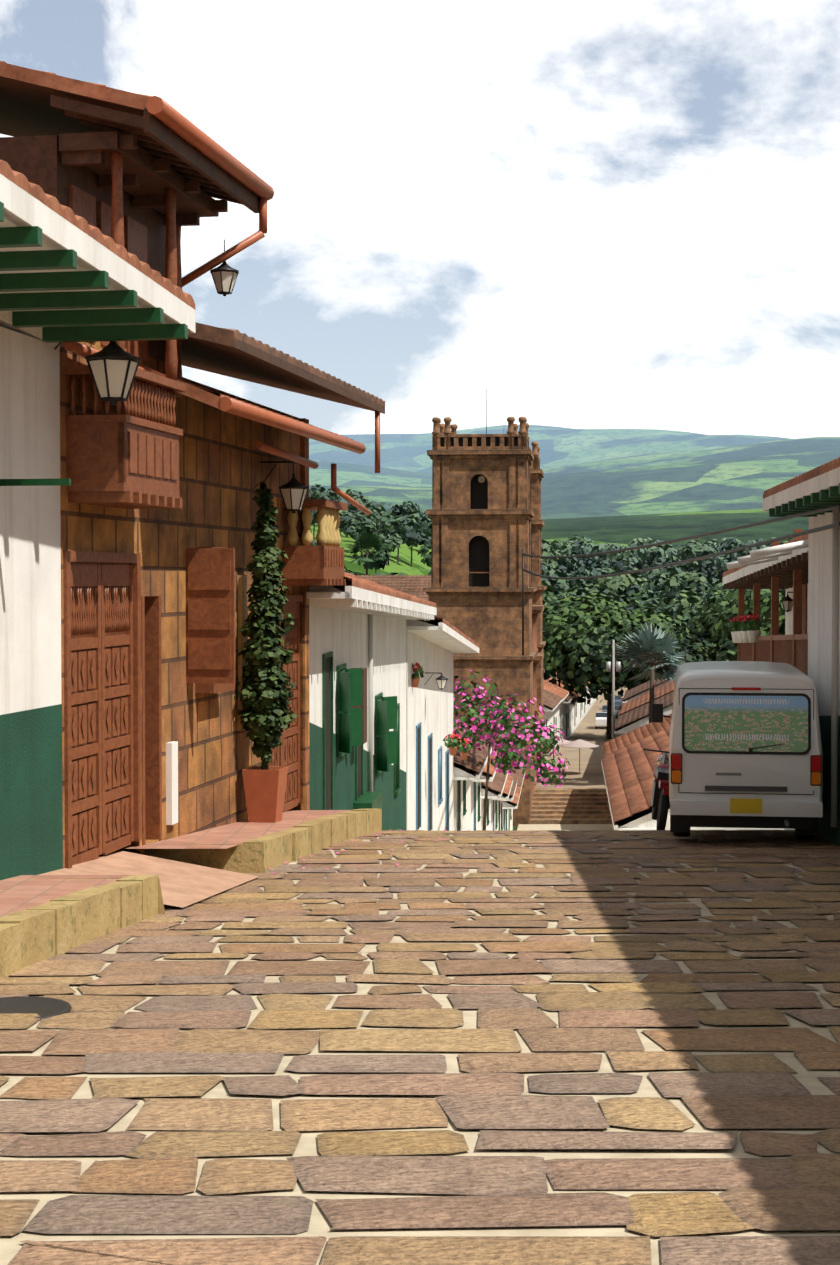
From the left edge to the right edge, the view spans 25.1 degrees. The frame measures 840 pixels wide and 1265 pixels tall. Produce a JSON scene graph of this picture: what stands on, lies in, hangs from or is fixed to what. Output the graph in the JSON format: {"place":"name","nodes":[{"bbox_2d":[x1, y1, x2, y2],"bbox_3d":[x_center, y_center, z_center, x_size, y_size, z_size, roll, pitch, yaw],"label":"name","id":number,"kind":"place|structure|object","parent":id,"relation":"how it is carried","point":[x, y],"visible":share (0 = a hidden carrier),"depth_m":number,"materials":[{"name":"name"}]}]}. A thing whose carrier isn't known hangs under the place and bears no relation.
{"place":"outdoors","nodes":[
{"label":"outdoors","id":0,"kind":"place"},
{"bbox_2d":[0,808,381,977],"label":"pavement","id":1,"kind":"structure","parent":0,"point":[45,916],"depth_m":15.76,"materials":[{"name":"tile"},{"name":"stone"}]},
{"bbox_2d":[236,481,298,822],"bbox_3d":[-1.699,0.215,20.896,0.730,3.785,0.687,0,2,-1],"label":"cypress in pot","id":2,"kind":"object","parent":1,"relation":"on","point":[266,716],"visible":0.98,"depth_m":20.76,"materials":[{"name":"ceramic"}]},
{"bbox_2d":[0,0,839,438],"label":"sky","id":3,"kind":"structure","parent":0,"point":[579,214],"materials":[{"name":"white"}]},
{"bbox_2d":[423,389,536,825],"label":"church tower","id":4,"kind":"structure","parent":0,"point":[480,513],"depth_m":118.78,"materials":[{"name":"brown stone"}]},
{"bbox_2d":[309,425,839,830],"bbox_3d":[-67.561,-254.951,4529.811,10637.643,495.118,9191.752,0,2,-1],"label":"terrain","id":5,"kind":"structure","parent":0,"point":[622,487],"depth_m":2333.93,"materials":[{"name":"green plant"}]},
{"bbox_2d":[0,160,195,879],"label":"white house","id":6,"kind":"structure","parent":5,"relation":"on","point":[67,274],"depth_m":14.65,"materials":[{"name":"paint"}]},
{"bbox_2d":[0,61,384,868],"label":"house","id":7,"kind":"structure","parent":5,"relation":"on","point":[166,467],"depth_m":17.50,"materials":[{"name":"brown wood"}]},
{"bbox_2d":[345,528,390,574],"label":"hill palm","id":8,"kind":"object","parent":5,"relation":"on","point":[367,541],"visible":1,"depth_m":298.32,"materials":[{"name":"green"}]},
{"bbox_2d":[307,572,436,829],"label":"white house","id":9,"kind":"structure","parent":5,"relation":"on","point":[338,670],"depth_m":28.82,"materials":[{"name":"paint"}]},
{"bbox_2d":[0,824,839,1264],"bbox_3d":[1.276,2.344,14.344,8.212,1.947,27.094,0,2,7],"label":"road slabs","id":10,"kind":"structure","parent":5,"relation":"on","point":[798,1188],"depth_m":8.63,"materials":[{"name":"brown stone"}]},
{"bbox_2d":[0,996,71,1020],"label":"manhole cover","id":11,"kind":"object","parent":10,"relation":"on","point":[45,1007],"visible":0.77,"depth_m":10.16,"materials":[{"name":"grey metal"}]},
{"bbox_2d":[453,670,569,829],"bbox_3d":[2.412,3.780,56.258,4.087,5.246,5.331,0,2,-1],"label":"bougainvillea","id":12,"kind":"object","parent":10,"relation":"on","point":[498,718],"visible":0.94,"depth_m":55.59,"materials":[{"name":"pink plant"}]},
{"bbox_2d":[643,748,669,829],"bbox_3d":[3.520,2.203,26.619,0.637,1.065,1.940,0,2,-1],"label":"motorcycle","id":13,"kind":"object","parent":10,"relation":"on","point":[660,801],"visible":0.94,"depth_m":26.20,"materials":[{"name":"black metal"}]},
{"bbox_2d":[652,661,822,838],"bbox_3d":[3.889,1.364,22.936,2.140,1.931,4.340,0,2,8],"label":"white van","id":14,"kind":"object","parent":10,"relation":"on","point":[745,747],"visible":1,"depth_m":20.91,"materials":[{"name":"white paint"}]},
{"bbox_2d":[309,484,551,574],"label":"hill trees","id":15,"kind":"object","parent":5,"relation":"on","point":[396,526],"visible":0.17,"depth_m":378.21,"materials":[{"name":"green plant"}]},
{"bbox_2d":[406,616,478,830],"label":"white house","id":16,"kind":"structure","parent":5,"relation":"on","point":[434,645],"depth_m":44.88,"materials":[{"name":"paint"}]},
{"bbox_2d":[411,663,472,759],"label":"geranium pots","id":17,"kind":"object","parent":16,"relation":"on","point":[453,747],"visible":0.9,"depth_m":43.90,"materials":[{"name":"ceramic"}]},
{"bbox_2d":[355,575,543,793],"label":"church body","id":18,"kind":"structure","parent":5,"relation":"on","point":[414,585],"depth_m":131.04,"materials":[{"name":"brown stone"}]},
{"bbox_2d":[453,726,491,830],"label":"house","id":19,"kind":"structure","parent":5,"relation":"on","point":[469,769],"depth_m":58.04,"materials":[{"name":"white paint"}]},
{"bbox_2d":[471,751,500,830],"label":"house","id":20,"kind":"structure","parent":5,"relation":"on","point":[475,804],"depth_m":66.80,"materials":[{"name":"white paint"}]},
{"bbox_2d":[481,768,507,829],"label":"house","id":21,"kind":"structure","parent":5,"relation":"on","point":[496,785],"depth_m":74.61,"materials":[{"name":"white paint"}]},
{"bbox_2d":[491,775,512,829],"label":"house","id":22,"kind":"structure","parent":5,"relation":"on","point":[506,791],"depth_m":83.77,"materials":[{"name":"white paint"}]},
{"bbox_2d":[497,777,516,829],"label":"house","id":23,"kind":"structure","parent":5,"relation":"on","point":[499,806],"depth_m":91.78,"materials":[{"name":"white paint"}]},
{"bbox_2d":[502,786,520,829],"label":"house","id":24,"kind":"structure","parent":5,"relation":"on","point":[513,804],"depth_m":97.73,"materials":[{"name":"white paint"}]},
{"bbox_2d":[507,761,524,829],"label":"house","id":25,"kind":"structure","parent":5,"relation":"on","point":[518,775],"depth_m":108.24,"materials":[{"name":"white paint"}]},
{"bbox_2d":[529,441,546,768],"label":"church tower","id":26,"kind":"structure","parent":5,"relation":"on","point":[536,477],"depth_m":139.97,"materials":[{"name":"stone"}]},
{"bbox_2d":[259,508,839,874],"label":"street clutter","id":27,"kind":"object","parent":5,"relation":"on","point":[835,666],"visible":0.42,"depth_m":20.96,"materials":[{"name":"white metal"}]},
{"bbox_2d":[543,689,562,746],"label":"house","id":28,"kind":"structure","parent":5,"relation":"on","point":[552,701],"depth_m":157.09,"materials":[{"name":"white paint"}]},
{"bbox_2d":[543,679,568,745],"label":"house","id":29,"kind":"structure","parent":5,"relation":"on","point":[556,690],"depth_m":169.87,"materials":[{"name":"white paint"}]},
{"bbox_2d":[543,678,580,739],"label":"house","id":30,"kind":"structure","parent":5,"relation":"on","point":[569,719],"depth_m":193.30,"materials":[{"name":"white paint"}]},
{"bbox_2d":[543,668,586,730],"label":"house","id":31,"kind":"structure","parent":5,"relation":"on","point":[576,714],"depth_m":208.51,"materials":[{"name":"white paint"}]},
{"bbox_2d":[559,692,573,738],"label":"house","id":32,"kind":"structure","parent":5,"relation":"on","point":[568,698],"depth_m":178.49,"materials":[{"name":"white paint"}]},
{"bbox_2d":[530,686,626,823],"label":"street stairs","id":33,"kind":"structure","parent":5,"relation":"on","point":[576,797],"depth_m":128.42,"materials":[{"name":"stone"}]},
{"bbox_2d":[536,737,597,773],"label":"cafe umbrellas","id":34,"kind":"object","parent":33,"relation":"on","point":[579,743],"visible":0.65,"depth_m":135.94,"materials":[{"name":"grey fabric"}]},
{"bbox_2d":[595,712,606,728],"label":"white car","id":35,"kind":"object","parent":33,"relation":"on","point":[601,719],"visible":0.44,"depth_m":202.58,"materials":[{"name":"white paint"}]},
{"bbox_2d":[602,705,617,718],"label":"grey car","id":36,"kind":"object","parent":33,"relation":"on","point":[604,708],"visible":0.5,"depth_m":221.22,"materials":[{"name":"grey paint"}]},
{"bbox_2d":[580,682,589,722],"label":"house","id":37,"kind":"structure","parent":5,"relation":"on","point":[581,711],"depth_m":220.83,"materials":[{"name":"white paint"}]},
{"bbox_2d":[584,691,588,716],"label":"house","id":38,"kind":"structure","parent":5,"relation":"on","point":[586,707],"depth_m":234.54,"materials":[{"name":"white paint"}]},
{"bbox_2d":[589,693,593,709],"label":"house","id":39,"kind":"structure","parent":5,"relation":"on","point":[591,703],"depth_m":250.26,"materials":[{"name":"white paint"}]},
{"bbox_2d":[428,535,792,660],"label":"forest trees","id":40,"kind":"object","parent":5,"relation":"on","point":[677,590],"visible":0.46,"depth_m":409.56,"materials":[{"name":"green plant"}]},
{"bbox_2d":[615,695,621,709],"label":"blue car","id":41,"kind":"object","parent":5,"relation":"on","point":[618,701],"visible":0.52,"depth_m":238.65,"materials":[{"name":"blue paint"}]},
{"bbox_2d":[602,713,671,755],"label":"house","id":42,"kind":"structure","parent":5,"relation":"on","point":[631,737],"depth_m":120.88,"materials":[{"name":"orange tile"}]},
{"bbox_2d":[614,691,673,732],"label":"house","id":43,"kind":"structure","parent":5,"relation":"on","point":[633,719],"depth_m":135.15,"materials":[{"name":"brown tile"}]},
{"bbox_2d":[542,583,750,738],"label":"park tree","id":44,"kind":"object","parent":5,"relation":"on","point":[573,648],"visible":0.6,"depth_m":182.07,"materials":[{"name":"green plant"}]},
{"bbox_2d":[619,681,674,714],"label":"house","id":45,"kind":"structure","parent":5,"relation":"on","point":[644,699],"depth_m":150.16,"materials":[{"name":"orange tile"}]},
{"bbox_2d":[622,668,677,702],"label":"house","id":46,"kind":"structure","parent":5,"relation":"on","point":[637,691],"depth_m":159.71,"materials":[{"name":"white paint"}]},
{"bbox_2d":[611,623,691,722],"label":"bismarck palm","id":47,"kind":"object","parent":5,"relation":"on","point":[659,645],"visible":0.92,"depth_m":127.72,"materials":[{"name":"green plant"}]},
{"bbox_2d":[522,504,839,738],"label":"power lines","id":48,"kind":"object","parent":5,"relation":"on","point":[818,529],"visible":0.9,"depth_m":36.33,"materials":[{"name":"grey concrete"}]},
{"bbox_2d":[601,728,783,829],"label":"house","id":49,"kind":"structure","parent":5,"relation":"on","point":[628,770],"depth_m":50.47,"materials":[{"name":"orange tile"}]},
{"bbox_2d":[723,534,808,829],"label":"house","id":50,"kind":"structure","parent":5,"relation":"on","point":[782,568],"depth_m":32.28,"materials":[{"name":"white paint"}]},
{"bbox_2d":[727,529,807,675],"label":"balcony","id":51,"kind":"structure","parent":50,"relation":"attached to","point":[774,646],"depth_m":31.55,"materials":[{"name":"brown wood"}]},
{"bbox_2d":[763,457,839,845],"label":"white house","id":52,"kind":"structure","parent":5,"relation":"on","point":[818,487],"depth_m":21.97,"materials":[{"name":"paint"}]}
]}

